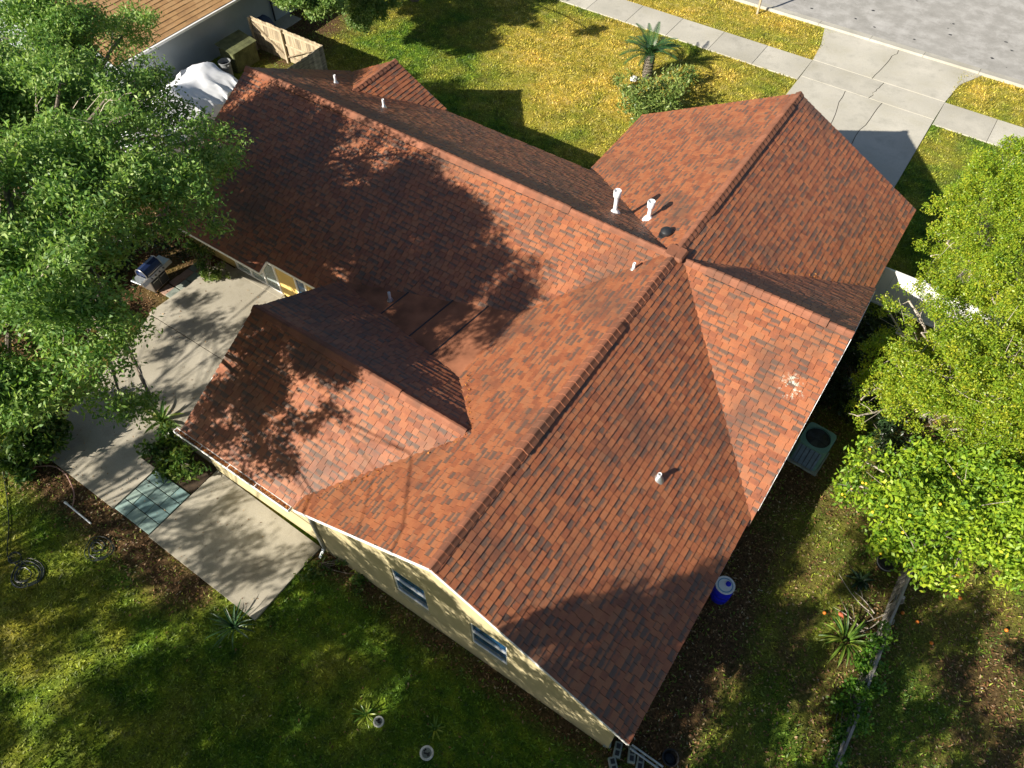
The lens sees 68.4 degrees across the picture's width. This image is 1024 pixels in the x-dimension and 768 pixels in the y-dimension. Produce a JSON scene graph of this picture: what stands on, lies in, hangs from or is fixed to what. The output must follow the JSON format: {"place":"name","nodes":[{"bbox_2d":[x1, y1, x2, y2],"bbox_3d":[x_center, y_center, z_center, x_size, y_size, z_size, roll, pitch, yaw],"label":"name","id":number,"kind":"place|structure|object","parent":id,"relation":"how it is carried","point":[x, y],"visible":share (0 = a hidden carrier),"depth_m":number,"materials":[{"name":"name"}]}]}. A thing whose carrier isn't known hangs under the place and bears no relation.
{"place":"outdoors","nodes":[
{"label":"outdoors","id":0,"kind":"place"},
{"bbox_2d":[49,261,320,620],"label":"patio","id":1,"kind":"structure","parent":0,"point":[248,562],"depth_m":25.35,"materials":[{"name":"beige concrete"}]},
{"bbox_2d":[0,0,1023,767],"bbox_3d":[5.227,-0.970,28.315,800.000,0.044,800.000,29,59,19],"label":"ground","id":2,"kind":"structure","parent":0,"point":[806,696],"depth_m":22.18,"materials":[{"name":"green plant"}]},
{"bbox_2d":[2,471,44,587],"bbox_3d":[-16.638,3.872,24.752,0.979,0.058,6.912,-28,59,-19],"label":"garden hose","id":3,"kind":"object","parent":2,"relation":"on","point":[17,581],"visible":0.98,"depth_m":23.41,"materials":[{"name":"rubber"}]},
{"bbox_2d":[0,404,75,488],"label":"patio edge shrub","id":4,"kind":"object","parent":2,"relation":"on","point":[24,452],"visible":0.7,"depth_m":24.82,"materials":[{"name":"green plant"}]},
{"bbox_2d":[34,465,74,506],"bbox_3d":[-15.470,3.107,25.289,3.076,0.102,0.737,29,59,19],"label":"garden hose","id":5,"kind":"object","parent":2,"relation":"on","point":[67,477],"visible":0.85,"depth_m":25.28,"materials":[{"name":"rubber"}]},
{"bbox_2d":[64,501,91,523],"bbox_3d":[-14.116,4.180,24.511,1.349,0.083,0.085,29,59,19],"label":"plastic pipe","id":6,"kind":"object","parent":2,"relation":"on","point":[78,513],"visible":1,"depth_m":24.49,"materials":[{"name":"white plastic"}]},
{"bbox_2d":[84,536,114,560],"bbox_3d":[-13.045,5.197,23.770,0.983,0.056,0.840,29,59,19],"label":"garden hose","id":7,"kind":"object","parent":2,"relation":"on","point":[101,558],"visible":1,"depth_m":23.76,"materials":[{"name":"rubber"}]},
{"bbox_2d":[56,217,194,346],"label":"oak undergrowth","id":8,"kind":"object","parent":2,"relation":"on","point":[129,257],"visible":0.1,"depth_m":30.78,"materials":[{"name":"green plant"}]},
{"bbox_2d":[0,0,258,440],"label":"oak tree","id":9,"kind":"object","parent":2,"relation":"on","point":[70,114],"visible":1,"depth_m":19.31,"materials":[{"name":"green plant"}]},
{"bbox_2d":[0,0,298,102],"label":"neighbour house","id":10,"kind":"structure","parent":2,"relation":"on","point":[191,32],"depth_m":38.38,"materials":[{"name":"grey paint"}]},
{"bbox_2d":[131,255,171,293],"bbox_3d":[-14.270,-4.345,30.013,0.728,1.268,1.600,21,57,15],"label":"barbecue grill","id":11,"kind":"object","parent":2,"relation":"on","point":[153,276],"visible":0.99,"depth_m":29.73,"materials":[{"name":"metal"}]},
{"bbox_2d":[151,276,161,290],"bbox_3d":[-14.143,-3.976,30.023,0.060,0.500,0.380,21,57,15],"label":"door","id":12,"kind":"structure","parent":11,"relation":"in","point":[156,283],"depth_m":30.01,"materials":[{"name":"black metal"}]},
{"bbox_2d":[158,270,168,284],"bbox_3d":[-13.961,-4.272,30.239,0.060,0.500,0.380,22,57,15],"label":"door","id":13,"kind":"structure","parent":11,"relation":"in","point":[163,277],"depth_m":30.23,"materials":[{"name":"black metal"}]},
{"bbox_2d":[139,399,184,433],"bbox_3d":[-12.253,1.048,26.488,1.406,0.631,1.469,-10,54,-7],"label":"leaf plant","id":14,"kind":"object","parent":2,"relation":"on","point":[164,418],"visible":0.68,"depth_m":26.50,"materials":[{"name":"green plant"}]},
{"bbox_2d":[120,62,237,158],"bbox_3d":[-16.225,-13.234,36.136,3.914,1.959,7.131,16,55,12],"label":"tarp cover","id":15,"kind":"object","parent":2,"relation":"on","point":[211,85],"visible":0.42,"depth_m":36.74,"materials":[{"name":"fabric"}]},
{"bbox_2d":[142,441,216,493],"bbox_3d":[-11.302,2.714,25.647,2.480,0.095,1.140,29,59,19],"label":"garden bed","id":16,"kind":"object","parent":2,"relation":"on","point":[191,486],"visible":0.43,"depth_m":25.32,"materials":[{"name":"soil"}]},
{"bbox_2d":[133,419,210,483],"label":"bed plants","id":17,"kind":"object","parent":16,"relation":"on","point":[173,452],"visible":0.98,"depth_m":25.17,"materials":[{"name":"green plant"}]},
{"bbox_2d":[183,238,214,275],"bbox_3d":[-12.443,-5.298,30.470,1.408,1.717,1.474,-33,60,-22],"label":"shrub","id":18,"kind":"object","parent":2,"relation":"on","point":[202,263],"visible":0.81,"depth_m":30.14,"materials":[{"name":"green plant"}]},
{"bbox_2d":[199,260,230,281],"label":"round shrub","id":19,"kind":"object","parent":2,"relation":"on","point":[215,273],"visible":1,"depth_m":30.32,"materials":[{"name":"green plant"}]},
{"bbox_2d":[218,58,233,75],"bbox_3d":[-14.734,-16.256,38.987,0.698,0.930,0.650,29,59,19],"label":"trash bin","id":20,"kind":"object","parent":2,"relation":"on","point":[225,65],"visible":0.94,"depth_m":38.77,"materials":[{"name":"grey plastic"}]},
{"bbox_2d":[205,600,256,648],"bbox_3d":[-8.249,6.984,21.980,1.628,0.867,1.570,29,59,19],"label":"aloe plant","id":21,"kind":"object","parent":2,"relation":"on","point":[230,624],"visible":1,"depth_m":22.07,"materials":[{"name":"green plant"}]},
{"bbox_2d":[215,29,259,72],"bbox_3d":[-14.362,-17.446,39.593,1.228,1.300,1.700,29,59,19],"label":"bin enclosure","id":22,"kind":"object","parent":2,"relation":"on","point":[239,46],"visible":0.86,"depth_m":39.27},
{"bbox_2d":[256,15,275,26],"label":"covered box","id":23,"kind":"object","parent":2,"relation":"on","point":[265,18],"visible":0.31,"depth_m":41.75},
{"bbox_2d":[247,16,327,69],"bbox_3d":[-12.385,-16.758,38.782,5.222,1.849,2.642,29,59,19],"label":"board fence","id":24,"kind":"object","parent":2,"relation":"on","point":[300,52],"visible":0.71,"depth_m":39.22,"materials":[{"name":"brown wood"}]},
{"bbox_2d":[274,13,300,29],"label":"concrete pad","id":25,"kind":"object","parent":2,"relation":"on","point":[286,21],"visible":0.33,"depth_m":42.61,"materials":[{"name":"grey concrete"}]},
{"bbox_2d":[270,0,350,25],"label":"front yard tree","id":26,"kind":"object","parent":2,"relation":"on","point":[318,9],"visible":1,"depth_m":34.69,"materials":[{"name":"green plant"}]},
{"bbox_2d":[293,551,371,594],"bbox_3d":[-5.443,5.626,23.180,2.485,0.725,1.382,8,54,6],"label":"shrub","id":27,"kind":"object","parent":2,"relation":"on","point":[360,579],"visible":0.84,"depth_m":23.18,"materials":[{"name":"green plant"}]},
{"bbox_2d":[352,699,376,727],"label":"plant","id":28,"kind":"object","parent":2,"relation":"on","point":[366,712],"visible":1,"depth_m":20.79,"materials":[{"name":"green plant"}]},
{"bbox_2d":[342,0,402,35],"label":"front yard tree","id":29,"kind":"object","parent":2,"relation":"on","point":[363,14],"visible":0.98,"depth_m":38.62,"materials":[{"name":"green plant"}]},
{"bbox_2d":[373,716,383,727],"bbox_3d":[-3.671,9.308,20.770,0.300,0.135,0.297,29,59,19],"label":"lawn cap","id":30,"kind":"object","parent":2,"relation":"on","point":[378,721],"visible":1,"depth_m":20.72,"materials":[{"name":"stone"}]},
{"bbox_2d":[420,745,433,760],"bbox_3d":[-2.294,9.944,20.302,0.380,0.135,0.376,29,59,19],"label":"lawn cap","id":31,"kind":"object","parent":2,"relation":"on","point":[426,752],"visible":1,"depth_m":20.25,"materials":[{"name":"stone"}]},
{"bbox_2d":[426,715,444,739],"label":"plant","id":32,"kind":"object","parent":2,"relation":"on","point":[434,730],"visible":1,"depth_m":20.59,"materials":[{"name":"green plant"}]},
{"bbox_2d":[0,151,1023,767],"bbox_3d":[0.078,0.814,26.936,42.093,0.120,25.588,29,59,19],"label":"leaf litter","id":33,"kind":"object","parent":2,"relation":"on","point":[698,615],"visible":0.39,"depth_m":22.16,"materials":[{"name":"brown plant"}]},
{"bbox_2d":[157,59,915,748],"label":"house","id":34,"kind":"structure","parent":2,"relation":"on","point":[527,417],"depth_m":23.09,"materials":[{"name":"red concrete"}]},
{"bbox_2d":[235,262,282,293],"bbox_3d":[-10.211,-4.795,29.859,2.550,1.920,0.120,29,59,19],"label":"sliding door","id":35,"kind":"structure","parent":34,"relation":"in","point":[251,273],"depth_m":30.37,"materials":[{"name":"white paint"}]},
{"bbox_2d":[293,278,307,292],"bbox_3d":[-8.043,-3.728,28.813,0.600,1.500,0.100,29,59,19],"label":"window","id":36,"kind":"structure","parent":34,"relation":"in","point":[300,287],"depth_m":28.82,"materials":[{"name":"glass"}]},
{"bbox_2d":[391,569,431,615],"bbox_3d":[-2.826,5.755,21.022,1.320,1.770,0.150,29,59,19],"label":"window","id":37,"kind":"structure","parent":34,"relation":"in","point":[404,585],"depth_m":21.23,"materials":[{"name":"glass"}]},
{"bbox_2d":[469,623,508,670],"bbox_3d":[-0.606,6.965,20.131,1.320,1.770,0.150,29,59,19],"label":"window","id":38,"kind":"structure","parent":34,"relation":"in","point":[492,646],"depth_m":20.33,"materials":[{"name":"glass"}]},
{"bbox_2d":[608,756,617,767],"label":"concrete block","id":39,"kind":"object","parent":2,"relation":"on","point":[612,761],"depth_m":20.01,"materials":[{"name":"grey concrete"}]},
{"bbox_2d":[612,741,622,759],"bbox_3d":[2.839,9.845,20.267,0.200,0.192,0.400,14,55,10],"label":"concrete block","id":40,"kind":"object","parent":2,"relation":"on","point":[618,745],"depth_m":20.19,"materials":[{"name":"grey concrete"}]},
{"bbox_2d":[627,746,635,763],"bbox_3d":[3.206,9.946,20.193,0.200,0.192,0.400,9,54,7],"label":"concrete block","id":41,"kind":"object","parent":2,"relation":"on","point":[631,756],"depth_m":20.09,"materials":[{"name":"grey concrete"}]},
{"bbox_2d":[630,75,636,81],"bbox_3d":[6.329,-15.858,39.128,0.388,0.270,0.394,29,59,19],"label":"stone","id":42,"kind":"object","parent":2,"relation":"on","point":[633,79],"visible":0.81,"depth_m":39.03,"materials":[{"name":"white stone"}]},
{"bbox_2d":[635,754,644,767],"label":"concrete block","id":43,"kind":"object","parent":2,"relation":"on","point":[639,762],"depth_m":20.02,"materials":[{"name":"grey concrete"}]},
{"bbox_2d":[630,744,662,767],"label":"pipe rail","id":44,"kind":"object","parent":2,"relation":"on","point":[646,755],"visible":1,"depth_m":20.00,"materials":[{"name":"metal"}]},
{"bbox_2d":[621,22,681,78],"bbox_3d":[7.042,-16.683,38.401,2.993,2.316,3.308,13,55,9],"label":"sago palm","id":45,"kind":"object","parent":2,"relation":"on","point":[648,47],"visible":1,"depth_m":38.09,"materials":[{"name":"green plant"}]},
{"bbox_2d":[610,63,701,127],"bbox_3d":[7.540,-14.290,36.726,5.229,2.225,4.833,-9,54,-7],"label":"flowering shrub","id":46,"kind":"object","parent":2,"relation":"on","point":[652,99],"visible":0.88,"depth_m":36.49,"materials":[{"name":"green plant"}]},
{"bbox_2d":[662,748,678,766],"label":"plant pot","id":47,"kind":"object","parent":2,"relation":"on","point":[670,757],"visible":1,"depth_m":20.09,"materials":[{"name":"black plastic"}]},
{"bbox_2d":[710,576,734,604],"bbox_3d":[6.278,6.165,22.509,0.590,0.920,0.590,29,59,19],"label":"rain barrel","id":48,"kind":"object","parent":2,"relation":"on","point":[723,589],"visible":0.94,"depth_m":22.22,"materials":[{"name":"blue plastic"}]},
{"bbox_2d":[756,0,761,13],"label":"street post","id":49,"kind":"object","parent":2,"relation":"on","point":[759,5],"visible":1,"depth_m":42.72,"materials":[{"name":"white wood"}]},
{"bbox_2d":[786,422,835,475],"bbox_3d":[10.083,2.130,25.309,1.120,1.266,1.120,32,60,21],"label":"air conditioner","id":50,"kind":"object","parent":2,"relation":"on","point":[812,447],"visible":0.99,"depth_m":24.94,"materials":[{"name":"teal metal"}]},
{"bbox_2d":[820,739,854,767],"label":"climbing vine","id":51,"kind":"object","parent":2,"relation":"on","point":[830,762],"visible":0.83,"depth_m":19.73,"materials":[{"name":"green plant"}]},
{"bbox_2d":[819,606,873,667],"bbox_3d":[9.724,7.312,21.892,1.692,0.889,1.831,-1,54,-1],"label":"bromeliad","id":52,"kind":"object","parent":2,"relation":"on","point":[854,633],"visible":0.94,"depth_m":21.91,"materials":[{"name":"green plant"}]},
{"bbox_2d":[825,672,887,744],"bbox_3d":[9.221,8.717,20.423,1.266,1.285,2.390,29,59,19],"label":"climbing vine","id":53,"kind":"object","parent":2,"relation":"on","point":[856,688],"visible":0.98,"depth_m":20.31,"materials":[{"name":"green plant"}]},
{"bbox_2d":[846,568,875,592],"bbox_3d":[10.616,6.003,23.056,0.827,0.347,0.725,29,59,19],"label":"bromeliad","id":54,"kind":"object","parent":2,"relation":"on","point":[861,583],"visible":1,"depth_m":23.02,"materials":[{"name":"green plant"}]},
{"bbox_2d":[835,576,886,638],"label":"dead branches","id":55,"kind":"object","parent":2,"relation":"on","point":[866,611],"visible":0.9,"depth_m":22.28,"materials":[{"name":"brown wood"}]},
{"bbox_2d":[815,304,924,477],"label":"side yard undergrowth","id":56,"kind":"object","parent":2,"relation":"on","point":[866,326],"visible":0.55,"depth_m":26.82,"materials":[{"name":"green plant"}]},
{"bbox_2d":[827,566,913,767],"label":"old fence","id":57,"kind":"object","parent":2,"relation":"on","point":[903,579],"visible":0.52,"depth_m":21.68,"materials":[{"name":"grey wood"}]},
{"bbox_2d":[853,410,891,437],"bbox_3d":[12.477,1.363,26.190,1.292,0.706,1.426,29,59,19],"label":"broad leaf plant","id":58,"kind":"object","parent":2,"relation":"on","point":[869,426],"visible":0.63,"depth_m":26.30,"materials":[{"name":"green plant"}]},
{"bbox_2d":[850,620,897,679],"bbox_3d":[10.281,7.641,21.288,1.078,1.162,1.813,29,59,19],"label":"climbing vine","id":59,"kind":"object","parent":2,"relation":"on","point":[865,667],"visible":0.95,"depth_m":21.13,"materials":[{"name":"green plant"}]},
{"bbox_2d":[734,0,1023,87],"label":"kerb","id":60,"kind":"structure","parent":2,"relation":"on","point":[901,47],"depth_m":41.16,"materials":[{"name":"concrete"}]},
{"bbox_2d":[876,552,897,571],"bbox_3d":[11.563,5.534,23.297,0.580,0.380,0.580,29,59,19],"label":"plant pot","id":61,"kind":"object","parent":2,"relation":"on","point":[880,564],"visible":0.48,"depth_m":23.18,"materials":[{"name":"black plastic"}]},
{"bbox_2d":[830,432,1023,599],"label":"citrus tree","id":62,"kind":"object","parent":2,"relation":"on","point":[919,511],"visible":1,"depth_m":21.08,"materials":[{"name":"green plant"}]},
{"bbox_2d":[843,279,1023,474],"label":"yellow green tree","id":63,"kind":"object","parent":2,"relation":"on","point":[927,392],"visible":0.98,"depth_m":22.47,"materials":[{"name":"green plant"}]},
{"bbox_2d":[870,267,1003,329],"bbox_3d":[15.832,-3.008,28.612,4.730,1.900,0.130,29,59,19],"label":"vinyl fence","id":64,"kind":"object","parent":2,"relation":"on","point":[883,285],"visible":0.28,"depth_m":28.89,"materials":[{"name":"white plastic"}]},
{"bbox_2d":[912,133,1023,330],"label":"yellow green tree","id":65,"kind":"object","parent":2,"relation":"on","point":[994,264],"visible":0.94,"depth_m":25.83,"materials":[{"name":"green plant"}]},
{"bbox_2d":[560,0,1023,152],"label":"sidewalk","id":66,"kind":"structure","parent":0,"point":[974,125],"depth_m":40.84,"materials":[{"name":"concrete"}]},
{"bbox_2d":[786,28,981,186],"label":"driveway","id":67,"kind":"structure","parent":0,"point":[877,106],"depth_m":38.44,"materials":[{"name":"concrete"}]},
{"bbox_2d":[756,0,1023,80],"bbox_3d":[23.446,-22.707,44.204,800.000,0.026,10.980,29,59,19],"label":"road","id":68,"kind":"structure","parent":0,"point":[981,31],"depth_m":42.43,"materials":[{"name":"grey asphalt"}]},
{"bbox_2d":[811,0,1012,67],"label":"road stain","id":69,"kind":"object","parent":68,"relation":"on","point":[949,34],"visible":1,"depth_m":41.75,"materials":[{"name":"grey asphalt"}]}
]}

